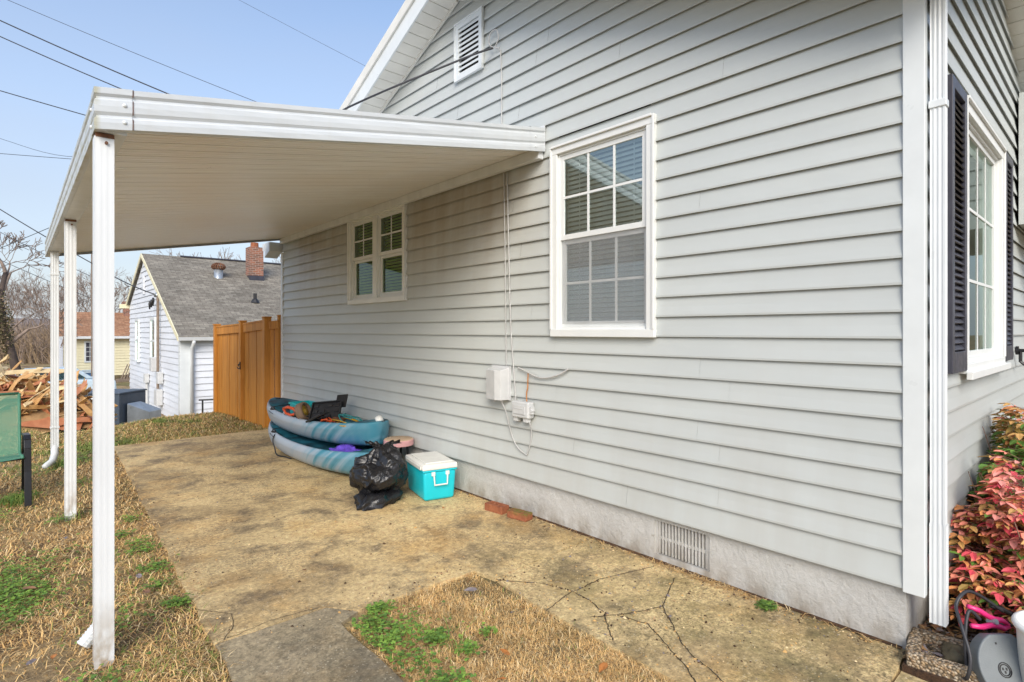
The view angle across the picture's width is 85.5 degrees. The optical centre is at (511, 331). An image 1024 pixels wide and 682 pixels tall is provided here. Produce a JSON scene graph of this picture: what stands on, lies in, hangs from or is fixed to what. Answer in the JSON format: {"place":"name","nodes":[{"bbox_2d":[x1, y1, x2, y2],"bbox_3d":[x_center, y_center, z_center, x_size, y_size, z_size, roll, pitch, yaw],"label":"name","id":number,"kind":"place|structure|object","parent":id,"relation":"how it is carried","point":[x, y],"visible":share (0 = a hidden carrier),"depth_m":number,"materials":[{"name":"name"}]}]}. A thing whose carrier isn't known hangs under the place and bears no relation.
{"place":"outdoors","nodes":[
{"label":"outdoors","id":0,"kind":"place"},
{"bbox_2d":[1,228,47,247],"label":"power line","id":1,"kind":"object","parent":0,"point":[23,238],"visible":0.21,"depth_m":25.30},
{"bbox_2d":[7,318,49,333],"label":"hills","id":2,"kind":"structure","parent":0,"point":[27,320],"depth_m":217.57,"materials":[{"name":"grey"}]},
{"bbox_2d":[0,153,68,158],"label":"power line","id":3,"kind":"object","parent":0,"point":[36,156],"visible":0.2,"depth_m":25.43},
{"bbox_2d":[0,90,85,115],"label":"power line","id":4,"kind":"object","parent":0,"point":[43,103],"visible":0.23,"depth_m":25.41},
{"bbox_2d":[0,232,89,275],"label":"power line","id":5,"kind":"object","parent":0,"point":[40,252],"visible":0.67,"depth_m":24.56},
{"bbox_2d":[1,260,89,297],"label":"power line","id":6,"kind":"object","parent":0,"point":[40,277],"visible":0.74,"depth_m":24.53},
{"bbox_2d":[0,209,91,263],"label":"power line","id":7,"kind":"object","parent":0,"point":[37,231],"visible":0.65,"depth_m":23.89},
{"bbox_2d":[0,36,121,88],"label":"power line","id":8,"kind":"object","parent":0,"point":[60,63],"visible":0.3,"depth_m":25.33,"materials":[{"name":"rubber"}]},
{"bbox_2d":[0,20,168,93],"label":"power line","id":9,"kind":"object","parent":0,"point":[83,57],"visible":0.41,"depth_m":25.23,"materials":[{"name":"rubber"}]},
{"bbox_2d":[9,0,255,101],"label":"power line","id":10,"kind":"object","parent":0,"point":[135,53],"visible":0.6,"depth_m":25.03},
{"bbox_2d":[0,412,267,681],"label":"lawn grass","id":11,"kind":"structure","parent":0,"point":[124,427],"depth_m":3.65,"materials":[{"name":"plant"}]},
{"bbox_2d":[22,586,35,588],"bbox_3d":[-2.865,1.524,3.285,0.079,0.011,0.032,0,0,-4],"label":"fallen leaf","id":12,"kind":"object","parent":11,"relation":"on","point":[29,587],"visible":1,"depth_m":3.29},
{"bbox_2d":[0,0,404,318],"label":"sky","id":13,"kind":"structure","parent":0,"point":[233,46],"materials":[{"name":"blue"}]},
{"bbox_2d":[240,0,364,65],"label":"power line","id":14,"kind":"object","parent":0,"point":[304,34],"visible":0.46,"depth_m":24.58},
{"bbox_2d":[45,86,590,669],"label":"patio","id":15,"kind":"structure","parent":0,"point":[149,170],"depth_m":4.03,"materials":[{"name":"concrete"}]},
{"bbox_2d":[42,251,59,468],"bbox_3d":[-5.279,0.312,6.348,0.103,2.474,0.301,0,0,-25],"label":"downspout","id":16,"kind":"object","parent":15,"relation":"attached to","point":[54,353],"visible":1,"depth_m":6.42,"materials":[{"name":"metal"}]},
{"bbox_2d":[196,607,318,639],"bbox_3d":[-1.431,1.546,2.933,0.709,0.001,0.319,0,0,-1],"label":"patio crack","id":17,"kind":"object","parent":15,"relation":"on","point":[253,627],"visible":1,"depth_m":2.98,"materials":[{"name":"brown"}]},
{"bbox_2d":[268,421,381,473],"bbox_3d":[-2.265,1.378,6.664,0.770,0.344,2.951,0,0,-43],"label":"kayak","id":18,"kind":"object","parent":15,"relation":"on","point":[314,452],"visible":0.48,"depth_m":6.26,"materials":[{"name":"blue plastic"}]},
{"bbox_2d":[272,433,291,458],"bbox_3d":[-2.836,1.414,6.793,0.098,0.266,0.408,0,0,-44],"label":"strap","id":19,"kind":"object","parent":18,"relation":"hanging from","point":[275,448],"visible":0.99,"depth_m":6.83,"materials":[{"name":"black plastic"}]},
{"bbox_2d":[267,397,388,444],"bbox_3d":[-2.422,1.140,7.027,0.770,0.344,2.951,0,0,-45],"label":"kayak","id":20,"kind":"object","parent":18,"relation":"on","point":[357,433],"visible":0.78,"depth_m":6.24,"materials":[{"name":"blue plastic"}]},
{"bbox_2d":[282,406,295,416],"bbox_3d":[-2.781,1.006,6.975,0.592,0.153,0.156,0,0,38],"label":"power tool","id":21,"kind":"object","parent":20,"relation":"in","point":[287,413],"visible":0.59,"depth_m":6.89,"materials":[{"name":"orange plastic"}]},
{"bbox_2d":[289,400,314,413],"bbox_3d":[-2.709,1.016,7.227,0.278,0.169,0.368,0,0,-42],"label":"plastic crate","id":22,"kind":"object","parent":20,"relation":"on","point":[294,403],"visible":0.35,"depth_m":7.29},
{"bbox_2d":[294,402,310,419],"bbox_3d":[-2.548,0.986,6.769,0.163,0.244,0.236,0,0,11],"label":"cord reel","id":23,"kind":"object","parent":20,"relation":"on","point":[302,409],"visible":0.94,"depth_m":6.70,"materials":[{"name":"plastic"}]},
{"bbox_2d":[305,411,329,422],"bbox_3d":[-2.266,1.000,6.455,0.250,0.137,0.151,0,0,27],"label":"lid","id":24,"kind":"object","parent":20,"relation":"on","point":[318,416],"visible":1,"depth_m":6.41,"materials":[{"name":"black plastic"}]},
{"bbox_2d":[320,417,333,422],"bbox_3d":[-2.152,1.036,6.429,0.139,0.069,0.224,0,0,-42],"label":"cord","id":25,"kind":"object","parent":20,"relation":"on","point":[327,420],"visible":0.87,"depth_m":6.39,"materials":[{"name":"orange plastic"}]},
{"bbox_2d":[308,394,347,420],"bbox_3d":[-2.220,0.929,6.687,0.424,0.316,0.253,0,0,10],"label":"storage tray","id":26,"kind":"object","parent":20,"relation":"on","point":[334,407],"visible":0.82,"depth_m":6.67,"materials":[{"name":"black plastic"}]},
{"bbox_2d":[329,417,345,422],"bbox_3d":[-2.052,1.050,6.486,0.200,0.072,0.109,0,0,30],"label":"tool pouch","id":27,"kind":"object","parent":20,"relation":"on","point":[342,418],"visible":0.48,"depth_m":6.46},
{"bbox_2d":[332,418,357,426],"bbox_3d":[-1.928,1.040,6.325,0.273,0.056,0.605,0,0,-42],"label":"cord","id":28,"kind":"object","parent":20,"relation":"on","point":[352,419],"visible":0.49,"depth_m":6.34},
{"bbox_2d":[338,413,362,422],"bbox_3d":[-1.874,1.005,6.405,0.179,0.102,0.454,0,0,-42],"label":"cord","id":29,"kind":"object","parent":20,"relation":"on","point":[343,415],"visible":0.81,"depth_m":6.35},
{"bbox_2d":[375,415,383,421],"bbox_3d":[-1.447,0.974,6.044,0.098,0.107,0.105,0,0,-10],"label":"plastic cup","id":30,"kind":"object","parent":20,"relation":"on","point":[379,418],"visible":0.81,"depth_m":6.01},
{"bbox_2d":[329,444,360,451],"bbox_3d":[-1.799,1.293,6.074,0.333,0.104,0.524,0,0,-42],"label":"life vest","id":31,"kind":"object","parent":18,"relation":"on","point":[346,448],"visible":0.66,"depth_m":6.02,"materials":[{"name":"purple fabric"}]},
{"bbox_2d":[349,439,408,510],"bbox_3d":[-1.213,1.279,5.095,0.528,0.536,0.556,0,0,-28],"label":"trash bag","id":32,"kind":"object","parent":15,"relation":"on","point":[378,475],"visible":1,"depth_m":4.97,"materials":[{"name":"black plastic"}]},
{"bbox_2d":[383,436,413,454],"bbox_3d":[-1.201,1.343,5.866,0.314,0.416,0.314,0,0,-42],"label":"stool","id":33,"kind":"object","parent":15,"relation":"on","point":[406,441],"visible":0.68,"depth_m":5.79,"materials":[{"name":"pink metal"}]},
{"bbox_2d":[405,451,456,500],"bbox_3d":[-0.779,1.376,5.297,0.353,0.348,0.570,0,0,-28],"label":"cooler","id":34,"kind":"object","parent":15,"relation":"on","point":[431,475],"visible":1,"depth_m":5.11,"materials":[{"name":"plastic"}]},
{"bbox_2d":[485,501,508,514],"bbox_3d":[-0.131,1.520,4.770,0.200,0.060,0.094,0,0,41],"label":"brick","id":35,"kind":"object","parent":15,"relation":"on","point":[497,507],"visible":0.99,"depth_m":4.73,"materials":[{"name":"brick"}]},
{"bbox_2d":[124,459,883,681],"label":"grit","id":36,"kind":"object","parent":15,"relation":"on","point":[669,616],"visible":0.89,"depth_m":3.27,"materials":[{"name":"gravel"}]},
{"bbox_2d":[507,508,532,521],"bbox_3d":[0.064,1.520,4.582,0.205,0.065,0.099,0,0,37],"label":"brick","id":37,"kind":"object","parent":15,"relation":"on","point":[519,514],"visible":0.95,"depth_m":4.54,"materials":[{"name":"brick"}]},
{"bbox_2d":[407,470,902,648],"bbox_3d":[-0.848,1.542,5.753,0.035,0.008,8.220,0,0,-42],"label":"soil edge","id":38,"kind":"object","parent":15,"relation":"on","point":[791,608],"visible":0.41,"depth_m":3.41,"materials":[{"name":"soil"}]},
{"bbox_2d":[467,493,903,651],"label":"straw litter","id":39,"kind":"object","parent":15,"relation":"on","point":[725,586],"visible":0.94,"depth_m":3.38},
{"bbox_2d":[0,345,903,681],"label":"ground","id":40,"kind":"structure","parent":0,"point":[40,675],"depth_m":3.03,"materials":[{"name":"plant"}]},
{"bbox_2d":[0,392,31,506],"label":"lawn chair","id":41,"kind":"object","parent":40,"relation":"on","point":[13,447],"visible":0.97,"depth_m":5.22,"materials":[{"name":"green"}]},
{"bbox_2d":[0,318,49,363],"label":"brush","id":42,"kind":"object","parent":40,"relation":"on","point":[35,346],"visible":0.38,"depth_m":49.28,"materials":[{"name":"plant"}]},
{"bbox_2d":[4,283,49,360],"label":"bare tree","id":43,"kind":"object","parent":40,"relation":"on","point":[19,302],"visible":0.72,"depth_m":51.30,"materials":[{"name":"brown plant"}]},
{"bbox_2d":[26,658,36,664],"bbox_3d":[-2.211,1.521,2.546,0.038,0.009,0.053,0,0,-39],"label":"fallen leaf","id":44,"kind":"object","parent":40,"relation":"on","point":[31,661],"visible":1,"depth_m":2.54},
{"bbox_2d":[0,264,78,331],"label":"bare tree","id":45,"kind":"object","parent":40,"relation":"on","point":[8,295],"visible":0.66,"depth_m":50.08,"materials":[{"name":"brown plant"}]},
{"bbox_2d":[0,220,82,374],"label":"vine tree","id":46,"kind":"object","parent":40,"relation":"on","point":[8,341],"visible":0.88,"depth_m":26.98,"materials":[{"name":"brown plant"}]},
{"bbox_2d":[4,275,83,330],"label":"bare tree","id":47,"kind":"object","parent":40,"relation":"on","point":[44,313],"visible":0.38,"depth_m":59.17,"materials":[{"name":"brown plant"}]},
{"bbox_2d":[7,280,92,321],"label":"bare tree","id":48,"kind":"object","parent":40,"relation":"on","point":[82,301],"visible":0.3,"depth_m":58.84,"materials":[{"name":"brown plant"}]},
{"bbox_2d":[0,355,118,434],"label":"scrap wood pile","id":49,"kind":"object","parent":40,"relation":"on","point":[37,407],"visible":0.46,"depth_m":9.00,"materials":[{"name":"wood"}]},
{"bbox_2d":[0,390,36,397],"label":"board","id":50,"kind":"object","parent":49,"relation":"on","point":[26,396],"visible":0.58,"depth_m":8.74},
{"bbox_2d":[4,368,63,374],"bbox_3d":[-8.215,0.699,9.253,0.105,0.114,1.310,0,0,43],"label":"board","id":51,"kind":"object","parent":49,"relation":"on","point":[22,371],"visible":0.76,"depth_m":9.32,"materials":[{"name":"wood"}]},
{"bbox_2d":[21,415,82,429],"bbox_3d":[-7.585,1.451,8.675,1.355,0.302,0.199,0,0,-27],"label":"board","id":52,"kind":"object","parent":49,"relation":"on","point":[43,423],"visible":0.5,"depth_m":8.73,"materials":[{"name":"wood"}]},
{"bbox_2d":[59,417,92,425],"bbox_3d":[-7.087,1.468,8.996,0.108,0.116,0.626,0,0,40],"label":"board","id":53,"kind":"object","parent":49,"relation":"on","point":[81,419],"visible":0.53,"depth_m":9.05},
{"bbox_2d":[21,367,116,388],"bbox_3d":[-17.409,2.113,20.923,3.892,1.445,1.760,0,0,-42],"label":"parked car","id":54,"kind":"object","parent":40,"relation":"on","point":[82,375],"visible":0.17,"depth_m":20.99,"materials":[{"name":"white metal"}]},
{"bbox_2d":[22,275,133,323],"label":"bare tree","id":55,"kind":"object","parent":40,"relation":"on","point":[77,299],"visible":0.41,"depth_m":53.56,"materials":[{"name":"brown plant"}]},
{"bbox_2d":[77,622,92,647],"bbox_3d":[-2.057,1.486,2.708,0.070,0.113,0.113,0,0,32],"label":"drain elbow","id":56,"kind":"object","parent":40,"relation":"on","point":[85,640],"visible":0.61,"depth_m":2.68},
{"bbox_2d":[46,273,127,312],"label":"bare tree","id":57,"kind":"object","parent":40,"relation":"on","point":[124,296],"visible":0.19,"depth_m":59.99,"materials":[{"name":"brown plant"}]},
{"bbox_2d":[82,370,92,375],"bbox_3d":[-23.550,2.500,30.660,0.880,0.700,0.620,0,0,-42],"label":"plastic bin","id":58,"kind":"object","parent":40,"relation":"on","point":[88,372],"visible":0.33,"depth_m":30.48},
{"bbox_2d":[91,254,91,375],"bbox_3d":[-21.258,-0.750,27.999,0.055,7.800,0.055,0,0,26],"label":"utility pole","id":59,"kind":"object","parent":40,"relation":"on","point":[91,315],"visible":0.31,"depth_m":27.97,"materials":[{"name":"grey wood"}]},
{"bbox_2d":[59,302,129,379],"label":"cream house","id":60,"kind":"structure","parent":40,"relation":"on","point":[121,343],"depth_m":32.13,"materials":[{"name":"orange shingle"},{"name":"cream siding"},{"name":"glass"}]},
{"bbox_2d":[84,341,92,362],"bbox_3d":[-23.738,1.170,31.290,0.700,1.200,0.050,0,0,-42],"label":"window","id":61,"kind":"structure","parent":60,"relation":"in","point":[87,344],"depth_m":31.16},
{"bbox_2d":[61,267,128,306],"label":"bare tree","id":62,"kind":"object","parent":40,"relation":"on","point":[92,286],"visible":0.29,"depth_m":66.70,"materials":[{"name":"brown plant"}]},
{"bbox_2d":[85,389,146,424],"bbox_3d":[-10.420,2.180,14.187,1.460,1.300,1.040,0,0,0],"label":"storage bin","id":63,"kind":"object","parent":40,"relation":"on","point":[123,398],"visible":0.3,"depth_m":13.91,"materials":[{"name":"black plastic"}]},
{"bbox_2d":[116,364,129,381],"bbox_3d":[-21.811,2.158,31.594,1.276,1.423,0.430,0,0,-42],"label":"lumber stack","id":64,"kind":"object","parent":40,"relation":"on","point":[125,379],"visible":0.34,"depth_m":31.38,"materials":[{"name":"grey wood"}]},
{"bbox_2d":[127,401,160,422],"bbox_3d":[-9.510,2.335,14.337,0.300,1.030,0.879,0,0,0],"label":"metal duct","id":65,"kind":"object","parent":40,"relation":"on","point":[138,410],"visible":0.45,"depth_m":14.16,"materials":[{"name":"metal"}]},
{"bbox_2d":[119,242,280,415],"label":"white house","id":66,"kind":"structure","parent":40,"relation":"on","point":[198,297],"depth_m":20.18,"materials":[{"name":"grey"}]},
{"bbox_2d":[134,319,139,361],"bbox_3d":[-15.454,0.380,22.808,0.100,1.760,0.880,0,0,-42],"label":"window","id":67,"kind":"structure","parent":66,"relation":"in","point":[137,321],"depth_m":22.79,"materials":[{"name":"white glass"}]},
{"bbox_2d":[143,373,148,403],"bbox_3d":[-13.845,2.175,20.960,0.150,1.150,0.300,0,0,-42],"label":"disconnect box","id":68,"kind":"object","parent":66,"relation":"attached to","point":[146,378],"visible":0.79,"depth_m":20.93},
{"bbox_2d":[148,317,155,364],"bbox_3d":[-13.102,0.380,20.183,0.100,1.760,1.030,0,0,-42],"label":"window","id":69,"kind":"structure","parent":66,"relation":"in","point":[152,319],"depth_m":20.13,"materials":[{"name":"white glass"}]},
{"bbox_2d":[149,292,162,405],"bbox_3d":[-12.416,0.595,19.320,0.210,3.909,1.350,0,0,-42],"label":"service mast","id":70,"kind":"object","parent":66,"relation":"attached to","point":[154,367],"visible":0.94,"depth_m":19.18,"materials":[{"name":"grey metal"}]},
{"bbox_2d":[92,263,153,294],"bbox_3d":[-14.949,-2.040,21.182,6.142,1.561,0.040,0,0,36],"label":"power line","id":71,"kind":"object","parent":70,"relation":"attached to","point":[132,285],"visible":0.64,"depth_m":20.52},
{"bbox_2d":[199,399,212,412],"bbox_3d":[-7.054,2.271,13.081,0.627,1.359,0.044,0,0,-13],"label":"handrail","id":72,"kind":"object","parent":40,"relation":"on","point":[202,400],"visible":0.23,"depth_m":13.02,"materials":[{"name":"black metal"}]},
{"bbox_2d":[219,247,240,259],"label":"bare tree","id":73,"kind":"object","parent":40,"relation":"on","point":[228,254],"visible":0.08,"depth_m":48.59,"materials":[{"name":"brown plant"}]},
{"bbox_2d":[0,458,473,651],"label":"grass tufts","id":74,"kind":"object","parent":40,"relation":"on","point":[21,498],"visible":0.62,"depth_m":4.92,"materials":[{"name":"plant"}]},
{"bbox_2d":[213,315,280,427],"bbox_3d":[-4.685,0.819,9.605,2.305,2.162,0.244,0,0,38],"label":"wooden fence","id":75,"kind":"object","parent":40,"relation":"on","point":[228,375],"visible":0.67,"depth_m":9.69,"materials":[{"name":"brown wood"}]},
{"bbox_2d":[237,320,261,424],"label":"wooden gate","id":76,"kind":"structure","parent":75,"relation":"attached to","point":[253,370],"depth_m":9.31,"materials":[{"name":"brown wood"}]},
{"bbox_2d":[215,608,403,681],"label":"driveway strip","id":77,"kind":"object","parent":40,"relation":"on","point":[325,648],"visible":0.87,"depth_m":2.66,"materials":[{"name":"concrete"}]},
{"bbox_2d":[0,453,778,681],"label":"clover","id":78,"kind":"object","parent":40,"relation":"on","point":[434,638],"visible":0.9,"depth_m":3.01,"materials":[{"name":"plant"}]},
{"bbox_2d":[344,572,669,681],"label":"grass patch","id":79,"kind":"object","parent":40,"relation":"on","point":[550,670],"visible":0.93,"depth_m":2.77,"materials":[{"name":"plant"}]},
{"bbox_2d":[463,587,476,590],"bbox_3d":[-0.244,1.522,3.258,0.082,0.013,0.036,0,0,-11],"label":"fallen leaf","id":80,"kind":"object","parent":79,"relation":"on","point":[471,589],"visible":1,"depth_m":3.26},
{"bbox_2d":[500,649,509,654],"bbox_3d":[-0.034,1.522,2.629,0.035,0.012,0.082,0,0,-28],"label":"fallen leaf","id":81,"kind":"object","parent":79,"relation":"on","point":[505,651],"visible":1,"depth_m":2.63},
{"bbox_2d":[599,662,607,671],"bbox_3d":[0.413,1.522,2.507,0.034,0.011,0.081,0,0,28],"label":"fallen leaf","id":82,"kind":"object","parent":79,"relation":"on","point":[603,666],"visible":1,"depth_m":2.51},
{"bbox_2d":[262,0,1023,649],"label":"house","id":83,"kind":"structure","parent":40,"relation":"on","point":[714,278],"depth_m":3.62,"materials":[{"name":"plastic"}]},
{"bbox_2d":[0,47,492,156],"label":"service cable","id":84,"kind":"object","parent":83,"relation":"attached to","point":[421,75],"visible":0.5,"depth_m":4.97,"materials":[{"name":"rubber"}]},
{"bbox_2d":[347,204,407,304],"bbox_3d":[-1.291,-0.881,6.869,0.956,1.583,1.861,0,0,-42],"label":"window","id":85,"kind":"structure","parent":83,"relation":"in","point":[377,242],"depth_m":6.58,"materials":[{"name":"white plastic"}]},
{"bbox_2d":[488,29,499,48],"bbox_3d":[-0.156,-2.575,4.903,0.032,0.181,0.143,0,0,-42],"label":"cable loop","id":86,"kind":"object","parent":83,"relation":"attached to","point":[497,39],"visible":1,"depth_m":4.89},
{"bbox_2d":[486,365,510,401],"bbox_3d":[-0.133,0.459,4.832,0.119,0.312,0.249,0,0,-42],"label":"utility box","id":87,"kind":"object","parent":83,"relation":"attached to","point":[498,382],"visible":1,"depth_m":4.77,"materials":[{"name":"plastic"}]},
{"bbox_2d":[500,49,506,365],"bbox_3d":[-0.077,-1.085,4.845,0.013,2.790,0.090,0,0,-42],"label":"cable","id":88,"kind":"object","parent":83,"relation":"attached to","point":[504,224],"visible":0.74,"depth_m":4.83,"materials":[{"name":"plastic"}]},
{"bbox_2d":[506,172,520,421],"bbox_3d":[0.013,-0.307,4.742,0.017,2.147,0.187,0,0,-42],"label":"cable","id":89,"kind":"object","parent":83,"relation":"attached to","point":[509,285],"visible":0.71,"depth_m":4.78,"materials":[{"name":"plastic"}]},
{"bbox_2d":[512,400,534,422],"bbox_3d":[0.099,0.670,4.595,0.085,0.170,0.237,0,0,-42],"label":"utility box","id":90,"kind":"object","parent":83,"relation":"attached to","point":[525,410],"visible":1,"depth_m":4.56,"materials":[{"name":"plastic"}]},
{"bbox_2d":[501,402,531,455],"bbox_3d":[0.042,0.822,4.687,0.348,0.439,0.056,0,0,45],"label":"cable","id":91,"kind":"object","parent":90,"relation":"hanging from","point":[512,435],"visible":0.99,"depth_m":4.71,"materials":[{"name":"plastic"}]},
{"bbox_2d":[517,367,568,378],"bbox_3d":[0.239,0.336,4.483,0.027,0.099,0.585,0,0,-42],"label":"cable","id":92,"kind":"object","parent":83,"relation":"attached to","point":[567,369],"visible":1,"depth_m":4.45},
{"bbox_2d":[526,374,528,400],"bbox_3d":[0.127,0.465,4.598,0.014,0.241,0.032,0,0,-42],"label":"cable","id":93,"kind":"object","parent":92,"relation":"hanging from","point":[527,386],"visible":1,"depth_m":4.59,"materials":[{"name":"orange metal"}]},
{"bbox_2d":[550,113,700,358],"bbox_3d":[0.969,-0.700,4.346,0.956,1.976,1.427,0,0,-42],"label":"window","id":94,"kind":"structure","parent":83,"relation":"in","point":[603,184],"depth_m":4.15,"materials":[{"name":"white plastic"}]},
{"bbox_2d":[928,0,948,626],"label":"downspout","id":95,"kind":"object","parent":83,"relation":"attached to","point":[938,104],"visible":1,"depth_m":2.59,"materials":[{"name":"metal"}]},
{"bbox_2d":[959,95,1006,373],"bbox_3d":[2.752,-0.530,3.905,1.870,2.030,0.956,0,0,-42],"label":"window","id":96,"kind":"structure","parent":83,"relation":"in","point":[986,153],"depth_m":4.00,"materials":[{"name":"white plastic"}]},
{"bbox_2d":[1015,346,1023,365],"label":"hose tap","id":97,"kind":"object","parent":83,"relation":"attached to","point":[1018,351],"visible":1,"depth_m":4.54,"materials":[{"name":"black metal"}]},
{"bbox_2d":[497,538,904,681],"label":"walkway","id":98,"kind":"structure","parent":40,"relation":"on","point":[869,665],"depth_m":2.91,"materials":[{"name":"concrete"}]},
{"bbox_2d":[496,566,722,681],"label":"walkway crack","id":99,"kind":"object","parent":98,"relation":"on","point":[635,620],"visible":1,"depth_m":3.00,"materials":[{"name":"brown"}]},
{"bbox_2d":[902,584,1016,681],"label":"mulch bed","id":100,"kind":"object","parent":40,"relation":"on","point":[922,674],"visible":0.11,"depth_m":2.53,"materials":[{"name":"plant"}]},
{"bbox_2d":[905,627,978,681],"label":"splash block","id":101,"kind":"object","parent":100,"relation":"on","point":[929,662],"depth_m":2.53,"materials":[{"name":"gravel"}]},
{"bbox_2d":[941,642,964,664],"bbox_3d":[2.064,1.490,2.567,0.170,0.060,0.134,0,0,-42],"label":"stone","id":102,"kind":"object","parent":101,"relation":"on","point":[953,652],"visible":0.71,"depth_m":2.55,"materials":[{"name":"stone"}]},
{"bbox_2d":[963,609,981,665],"bbox_3d":[2.054,1.374,2.482,0.123,0.234,0.041,0,0,-26],"label":"jumper cable","id":103,"kind":"object","parent":101,"relation":"on","point":[968,612],"visible":0.88,"depth_m":2.48,"materials":[{"name":"rubber"}]},
{"bbox_2d":[966,604,1010,630],"bbox_3d":[2.156,1.298,2.505,0.209,0.114,0.057,0,0,-5],"label":"jumper clamp","id":104,"kind":"object","parent":103,"relation":"attached to","point":[992,621],"visible":1,"depth_m":2.50,"materials":[{"name":"pink plastic"}]},
{"bbox_2d":[970,633,1022,681],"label":"charger case","id":105,"kind":"object","parent":101,"relation":"on","point":[995,657],"visible":0.91,"depth_m":2.37,"materials":[{"name":"grey plastic"}]},
{"bbox_2d":[954,590,1003,680],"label":"jumper cable","id":106,"kind":"object","parent":105,"relation":"attached to","point":[970,659],"visible":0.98,"depth_m":2.48,"materials":[{"name":"rubber"}]},
{"bbox_2d":[989,604,1014,626],"bbox_3d":[2.349,1.336,2.604,0.208,0.099,0.070,0,0,-12],"label":"jumper clamp","id":107,"kind":"object","parent":106,"relation":"attached to","point":[1008,612],"visible":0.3,"depth_m":2.60,"materials":[{"name":"black plastic"}]},
{"bbox_2d":[949,450,1023,635],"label":"nandina bush","id":108,"kind":"object","parent":100,"relation":"on","point":[1002,524],"visible":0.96,"depth_m":2.80,"materials":[{"name":"red plant"}]},
{"bbox_2d":[967,403,1023,600],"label":"nandina bush","id":109,"kind":"object","parent":100,"relation":"on","point":[1010,441],"visible":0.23,"depth_m":3.38,"materials":[{"name":"red plant"}]},
{"bbox_2d":[1011,610,1023,681],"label":"plastic tub","id":110,"kind":"object","parent":100,"relation":"on","point":[1017,618],"visible":1,"depth_m":2.33,"materials":[{"name":"plastic"}]},
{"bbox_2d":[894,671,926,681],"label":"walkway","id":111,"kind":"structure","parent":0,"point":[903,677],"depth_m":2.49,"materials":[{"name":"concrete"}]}
]}

